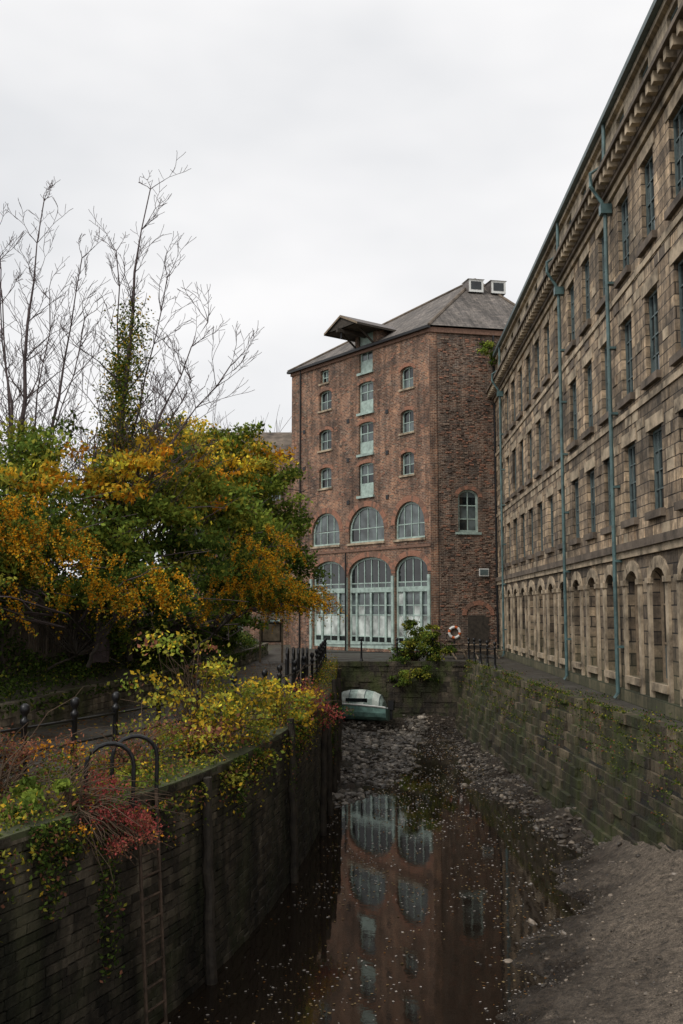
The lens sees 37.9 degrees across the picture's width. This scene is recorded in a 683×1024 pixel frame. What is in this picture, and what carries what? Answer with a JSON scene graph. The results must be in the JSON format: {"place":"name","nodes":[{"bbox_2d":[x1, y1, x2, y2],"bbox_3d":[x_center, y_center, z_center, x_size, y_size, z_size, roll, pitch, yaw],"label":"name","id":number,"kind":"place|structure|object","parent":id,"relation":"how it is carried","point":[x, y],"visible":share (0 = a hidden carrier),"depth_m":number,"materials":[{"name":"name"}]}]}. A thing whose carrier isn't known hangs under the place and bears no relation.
{"place":"outdoors","nodes":[
{"label":"outdoors","id":0,"kind":"place"},
{"bbox_2d":[0,628,267,723],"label":"raised bank","id":1,"kind":"structure","parent":0,"point":[119,673],"depth_m":26.50,"materials":[{"name":"green plant"}]},
{"bbox_2d":[0,178,115,554],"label":"bare tree","id":2,"kind":"object","parent":1,"relation":"on","point":[11,407],"visible":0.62,"depth_m":27.59,"materials":[{"name":"brown plant"}]},
{"bbox_2d":[0,488,117,672],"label":"firethorn shrub","id":3,"kind":"object","parent":1,"relation":"on","point":[64,538],"visible":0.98,"depth_m":21.93,"materials":[{"name":"orange plant"}]},
{"bbox_2d":[0,409,165,625],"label":"hawthorn tree","id":4,"kind":"object","parent":1,"relation":"on","point":[33,477],"visible":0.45,"depth_m":25.43,"materials":[{"name":"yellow plant"}]},
{"bbox_2d":[1,599,224,673],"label":"wooden fence","id":5,"kind":"object","parent":1,"relation":"on","point":[42,641],"visible":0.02,"depth_m":25.43,"materials":[{"name":"brown wood"}]},
{"bbox_2d":[0,584,226,669],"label":"ivy on fence","id":6,"kind":"object","parent":1,"relation":"on","point":[13,662],"visible":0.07,"depth_m":23.57,"materials":[{"name":"green plant"}]},
{"bbox_2d":[45,550,208,667],"bbox_3d":[-5.082,2.334,23.950,3.136,2.917,2.852,-3,-6,28],"label":"firethorn shrub","id":7,"kind":"object","parent":1,"relation":"on","point":[159,587],"visible":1,"depth_m":23.75,"materials":[{"name":"orange plant"}]},
{"bbox_2d":[0,540,255,669],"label":"overgrown hedge","id":8,"kind":"object","parent":1,"relation":"on","point":[230,629],"visible":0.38,"depth_m":26.99,"materials":[{"name":"green plant"}]},
{"bbox_2d":[47,432,247,660],"bbox_3d":[-4.952,0.822,27.285,4.843,6.533,6.784,-5,-7,41],"label":"hawthorn tree","id":9,"kind":"object","parent":1,"relation":"on","point":[178,540],"visible":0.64,"depth_m":27.02,"materials":[{"name":"green plant"}]},
{"bbox_2d":[48,153,263,667],"bbox_3d":[-5.113,-2.973,27.178,5.727,14.581,3.800,-3,-6,26],"label":"bare tree","id":10,"kind":"object","parent":1,"relation":"on","point":[121,386],"visible":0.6,"depth_m":27.41,"materials":[{"name":"green plant"}]},
{"bbox_2d":[80,411,286,652],"bbox_3d":[-4.940,0.560,33.357,6.165,8.272,6.264,-2,-6,20],"label":"maple tree","id":11,"kind":"object","parent":1,"relation":"on","point":[230,518],"visible":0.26,"depth_m":33.15,"materials":[{"name":"green plant"}]},
{"bbox_2d":[157,392,250,598],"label":"bare tree","id":12,"kind":"object","parent":1,"relation":"on","point":[217,422],"visible":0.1,"depth_m":46.52,"materials":[{"name":"brown plant"}]},
{"bbox_2d":[183,454,290,629],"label":"elder tree","id":13,"kind":"object","parent":1,"relation":"on","point":[249,617],"visible":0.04,"depth_m":46.41,"materials":[{"name":"green plant"}]},
{"bbox_2d":[164,416,342,651],"bbox_3d":[-3.140,0.751,37.670,8.218,9.148,5.962,-4,-7,38],"label":"ash tree","id":14,"kind":"object","parent":1,"relation":"on","point":[232,443],"visible":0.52,"depth_m":37.57,"materials":[{"name":"green plant"}]},
{"bbox_2d":[193,492,278,627],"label":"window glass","id":15,"kind":"object","parent":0,"point":[274,534],"visible":0.05,"depth_m":76.19,"materials":[{"name":"grey glass"}]},
{"bbox_2d":[0,0,652,589],"label":"sky","id":16,"kind":"structure","parent":0,"point":[367,160],"materials":[{"name":"white"}]},
{"bbox_2d":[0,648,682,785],"bbox_3d":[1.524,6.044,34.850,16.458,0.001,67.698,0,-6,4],"label":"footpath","id":17,"kind":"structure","parent":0,"point":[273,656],"depth_m":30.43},
{"bbox_2d":[0,664,310,777],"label":"fallen leaves","id":18,"kind":"object","parent":17,"relation":"on","point":[121,717],"visible":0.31,"depth_m":22.63,"materials":[{"name":"brown plant"}]},
{"bbox_2d":[189,518,348,653],"bbox_3d":[-2.347,2.336,31.767,5.190,4.466,4.622,0,-6,0],"label":"firethorn shrub","id":19,"kind":"object","parent":17,"relation":"on","point":[295,598],"visible":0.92,"depth_m":31.07,"materials":[{"name":"orange plant"}]},
{"bbox_2d":[256,614,286,662],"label":"notice board","id":20,"kind":"object","parent":17,"relation":"on","point":[265,635],"visible":0.89,"depth_m":49.60,"materials":[{"name":"brown wood"}]},
{"bbox_2d":[285,647,308,693],"bbox_3d":[-1.313,4.796,30.225,0.151,1.584,6.176,0,-6,4],"label":"railing","id":21,"kind":"object","parent":17,"relation":"on","point":[293,658],"visible":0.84,"depth_m":29.75,"materials":[{"name":"black metal"}]},
{"bbox_2d":[324,638,469,660],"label":"quay railing","id":22,"kind":"object","parent":17,"relation":"on","point":[397,639],"visible":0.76,"depth_m":50.04,"materials":[{"name":"black metal"}]},
{"bbox_2d":[448,626,460,655],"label":"life buoy stand","id":23,"kind":"object","parent":17,"relation":"on","point":[456,631],"visible":0.99,"depth_m":56.39,"materials":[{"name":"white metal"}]},
{"bbox_2d":[438,644,470,659],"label":"picnic table","id":24,"kind":"object","parent":17,"relation":"on","point":[461,650],"visible":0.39,"depth_m":53.57,"materials":[{"name":"brown wood"}]},
{"bbox_2d":[459,644,503,658],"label":"picnic table","id":25,"kind":"object","parent":17,"relation":"on","point":[477,650],"visible":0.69,"depth_m":53.68,"materials":[{"name":"brown wood"}]},
{"bbox_2d":[0,645,682,823],"bbox_3d":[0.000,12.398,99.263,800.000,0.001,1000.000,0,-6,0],"label":"ground","id":26,"kind":"structure","parent":0,"point":[271,647],"depth_m":24.45,"materials":[{"name":"grey stone"}]},
{"bbox_2d":[0,687,109,798],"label":"autumn bramble shrub","id":27,"kind":"object","parent":26,"relation":"on","point":[14,765],"visible":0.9,"depth_m":14.36,"materials":[{"name":"brown plant"}]},
{"bbox_2d":[0,739,177,858],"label":"green weed","id":28,"kind":"object","parent":26,"relation":"on","point":[29,794],"visible":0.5,"depth_m":12.61,"materials":[{"name":"green plant"}]},
{"bbox_2d":[0,754,217,836],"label":"grass verge","id":29,"kind":"object","parent":26,"relation":"on","point":[39,816],"depth_m":14.64,"materials":[{"name":"green plant"}]},
{"bbox_2d":[35,739,186,886],"bbox_3d":[-2.956,3.892,13.027,1.758,1.745,1.846,0,-6,0],"label":"red cotoneaster shrub","id":30,"kind":"object","parent":26,"relation":"on","point":[113,811],"visible":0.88,"depth_m":12.89,"materials":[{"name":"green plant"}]},
{"bbox_2d":[0,643,268,738],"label":"garden stone wall","id":31,"kind":"structure","parent":26,"relation":"on","point":[94,704],"depth_m":25.18,"materials":[{"name":"grey stone"}]},
{"bbox_2d":[75,698,202,777],"bbox_3d":[-3.394,4.013,15.932,1.687,2.153,2.932,-3,-7,31],"label":"autumn bramble shrub","id":32,"kind":"object","parent":26,"relation":"on","point":[125,759],"visible":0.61,"depth_m":16.09,"materials":[{"name":"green plant"}]},
{"bbox_2d":[1,399,291,576],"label":"distant trees","id":33,"kind":"object","parent":26,"relation":"on","point":[277,429],"visible":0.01,"depth_m":113.64,"materials":[{"name":"green plant"}]},
{"bbox_2d":[0,652,338,942],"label":"quay edge weeds","id":34,"kind":"object","parent":26,"relation":"on","point":[309,732],"visible":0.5,"depth_m":15.48,"materials":[{"name":"green plant"}]},
{"bbox_2d":[107,620,290,802],"bbox_3d":[-2.026,3.761,18.442,2.861,3.646,4.554,-4,-7,32],"label":"yellow buddleia shrub","id":35,"kind":"object","parent":26,"relation":"on","point":[211,727],"visible":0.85,"depth_m":17.83,"materials":[{"name":"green plant"}]},
{"bbox_2d":[174,455,291,644],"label":"walls","id":36,"kind":"structure","parent":26,"relation":"on","point":[286,640],"depth_m":75.57,"materials":[{"name":"red brick"}]},
{"bbox_2d":[190,432,291,454],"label":"roof","id":37,"kind":"structure","parent":36,"relation":"on","point":[281,438],"depth_m":79.51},
{"bbox_2d":[240,659,328,731],"bbox_3d":[-1.252,4.417,23.108,1.485,2.157,4.101,-1,-6,12],"label":"yellow buddleia shrub","id":38,"kind":"object","parent":26,"relation":"on","point":[282,703],"visible":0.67,"depth_m":22.43,"materials":[{"name":"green plant"}]},
{"bbox_2d":[288,668,354,739],"bbox_3d":[-0.613,4.960,25.820,1.992,1.857,1.816,0,-6,0],"label":"red cotoneaster shrub","id":39,"kind":"object","parent":26,"relation":"on","point":[326,708],"visible":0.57,"depth_m":25.55,"materials":[{"name":"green plant"}]},
{"bbox_2d":[287,278,514,654],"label":"brick warehouse","id":40,"kind":"structure","parent":26,"relation":"on","point":[394,431],"depth_m":61.59,"materials":[{"name":"brown brick"}]},
{"bbox_2d":[309,351,430,651],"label":"window frames","id":41,"kind":"structure","parent":40,"relation":"in","point":[366,447],"depth_m":63.60,"materials":[{"name":"green paint"}]},
{"bbox_2d":[315,351,427,642],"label":"window glass","id":42,"kind":"structure","parent":40,"relation":"in","point":[408,460],"depth_m":63.22,"materials":[{"name":"grey glass"}]},
{"bbox_2d":[459,492,475,529],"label":"side window glass","id":43,"kind":"structure","parent":40,"relation":"in","point":[463,497],"depth_m":59.35,"materials":[{"name":"grey glass"}]},
{"bbox_2d":[338,661,465,717],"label":"stone quay wall","id":44,"kind":"structure","parent":26,"relation":"on","point":[416,697],"depth_m":49.32,"materials":[{"name":"grey stone"}]},
{"bbox_2d":[386,609,457,695],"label":"laurel shrub","id":45,"kind":"object","parent":26,"relation":"on","point":[414,642],"visible":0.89,"depth_m":49.92,"materials":[{"name":"green plant"}]},
{"bbox_2d":[454,661,682,852],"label":"stone quay wall","id":46,"kind":"structure","parent":26,"relation":"on","point":[557,786],"depth_m":26.61,"materials":[{"name":"grey stone"}]},
{"bbox_2d":[473,638,496,667],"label":"quay railing","id":47,"kind":"object","parent":46,"relation":"on","point":[486,655],"visible":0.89,"depth_m":45.59,"materials":[{"name":"black metal"}]},
{"bbox_2d":[459,657,682,841],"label":"quay edge weeds","id":48,"kind":"object","parent":46,"relation":"on","point":[602,704],"visible":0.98,"depth_m":27.49,"materials":[{"name":"green plant"}]},
{"bbox_2d":[486,0,682,721],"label":"stone mill","id":49,"kind":"object","parent":26,"relation":"on","point":[584,390],"visible":1,"depth_m":30.41,"materials":[{"name":"stone"}]},
{"bbox_2d":[475,336,496,368],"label":"buddleia plant","id":50,"kind":"object","parent":49,"relation":"on","point":[485,346],"visible":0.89,"depth_m":59.04,"materials":[{"name":"green plant"}]},
{"bbox_2d":[501,4,682,682],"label":"window frames","id":51,"kind":"structure","parent":49,"relation":"in","point":[678,114],"depth_m":29.07,"materials":[{"name":"teal wood"}]},
{"bbox_2d":[530,111,682,678],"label":"window glass","id":52,"kind":"structure","parent":49,"relation":"in","point":[677,121],"depth_m":26.50,"materials":[{"name":"grey glass"}]},
{"bbox_2d":[156,735,584,1023],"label":"river water","id":53,"kind":"structure","parent":0,"point":[448,974],"depth_m":18.94,"materials":[{"name":"black liquid"}]},
{"bbox_2d":[202,776,216,984],"bbox_3d":[-2.062,6.193,15.659,0.314,3.962,0.219,0,-6,0],"label":"timber pile","id":54,"kind":"object","parent":53,"relation":"in","point":[210,964],"visible":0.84,"depth_m":15.63,"materials":[{"name":"brown wood"}]},
{"bbox_2d":[287,718,298,883],"bbox_3d":[-1.034,6.607,21.448,0.314,4.261,0.207,0,-6,0],"label":"timber pile","id":55,"kind":"object","parent":53,"relation":"in","point":[293,835],"visible":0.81,"depth_m":21.41,"materials":[{"name":"brown wood"}]},
{"bbox_2d":[319,713,327,835],"bbox_3d":[-0.473,7.229,25.911,0.228,3.913,0.229,0,-6,0],"label":"timber pile","id":56,"kind":"object","parent":53,"relation":"in","point":[323,793],"visible":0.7,"depth_m":25.86,"materials":[{"name":"brown wood"}]},
{"bbox_2d":[326,694,333,815],"bbox_3d":[-0.333,7.322,28.411,0.245,4.213,0.226,0,-6,0],"label":"timber pile","id":57,"kind":"object","parent":53,"relation":"in","point":[329,802],"visible":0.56,"depth_m":28.36,"materials":[{"name":"brown wood"}]},
{"bbox_2d":[331,679,337,792],"bbox_3d":[-0.205,7.445,30.920,0.233,4.459,0.240,0,-6,0],"label":"timber pile","id":58,"kind":"object","parent":53,"relation":"in","point":[335,767],"visible":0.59,"depth_m":30.86,"materials":[{"name":"brown wood"}]},
{"bbox_2d":[336,678,340,781],"bbox_3d":[-0.112,7.765,33.400,0.203,4.309,0.209,0,-6,0],"label":"timber pile","id":59,"kind":"object","parent":53,"relation":"in","point":[338,681],"visible":0.46,"depth_m":33.37,"materials":[{"name":"brown wood"}]},
{"bbox_2d":[337,668,341,759],"bbox_3d":[-0.068,8.107,37.388,0.217,4.414,0.226,0,-6,0],"label":"timber pile","id":60,"kind":"object","parent":53,"relation":"in","point":[338,672],"visible":0.3,"depth_m":37.39,"materials":[{"name":"brown wood"}]},
{"bbox_2d":[170,731,590,1023],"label":"floating leaves","id":61,"kind":"object","parent":53,"relation":"on","point":[427,883],"visible":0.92,"depth_m":21.74,"materials":[{"name":"brown plant"}]},
{"bbox_2d":[336,714,682,1023],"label":"river bed","id":62,"kind":"object","parent":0,"point":[567,1002],"visible":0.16,"depth_m":16.48,"materials":[{"name":"grey gravel"}]},
{"bbox_2d":[0,665,336,1023],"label":"canal retaining wall","id":63,"kind":"structure","parent":62,"relation":"on","point":[50,972],"depth_m":14.12,"materials":[{"name":"stone"}]},
{"bbox_2d":[83,734,167,1023],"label":"dock ladder","id":64,"kind":"object","parent":63,"relation":"attached to","point":[156,803],"visible":0.84,"depth_m":13.63,"materials":[{"name":"metal"}]},
{"bbox_2d":[0,662,335,841],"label":"quay coping","id":65,"kind":"object","parent":63,"relation":"on","point":[230,755],"visible":0.27,"depth_m":15.33,"materials":[{"name":"grey stone"}]},
{"bbox_2d":[0,639,326,776],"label":"quay railing","id":66,"kind":"object","parent":65,"relation":"on","point":[320,651],"visible":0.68,"depth_m":16.86,"materials":[{"name":"black metal"}]},
{"bbox_2d":[27,674,341,982],"bbox_3d":[-1.188,6.163,25.357,1.542,2.264,28.249,-1,-6,7],"label":"trailing ivy","id":67,"kind":"object","parent":63,"relation":"attached to","point":[238,760],"visible":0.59,"depth_m":12.85,"materials":[{"name":"green plant"}]},
{"bbox_2d":[338,665,394,720],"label":"moored boat","id":68,"kind":"object","parent":62,"relation":"on","point":[367,705],"visible":0.66,"depth_m":47.22,"materials":[{"name":"plastic"}]},
{"bbox_2d":[332,713,682,1023],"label":"river stones","id":69,"kind":"object","parent":62,"relation":"on","point":[402,738],"visible":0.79,"depth_m":35.05,"materials":[{"name":"grey stone"}]}
]}

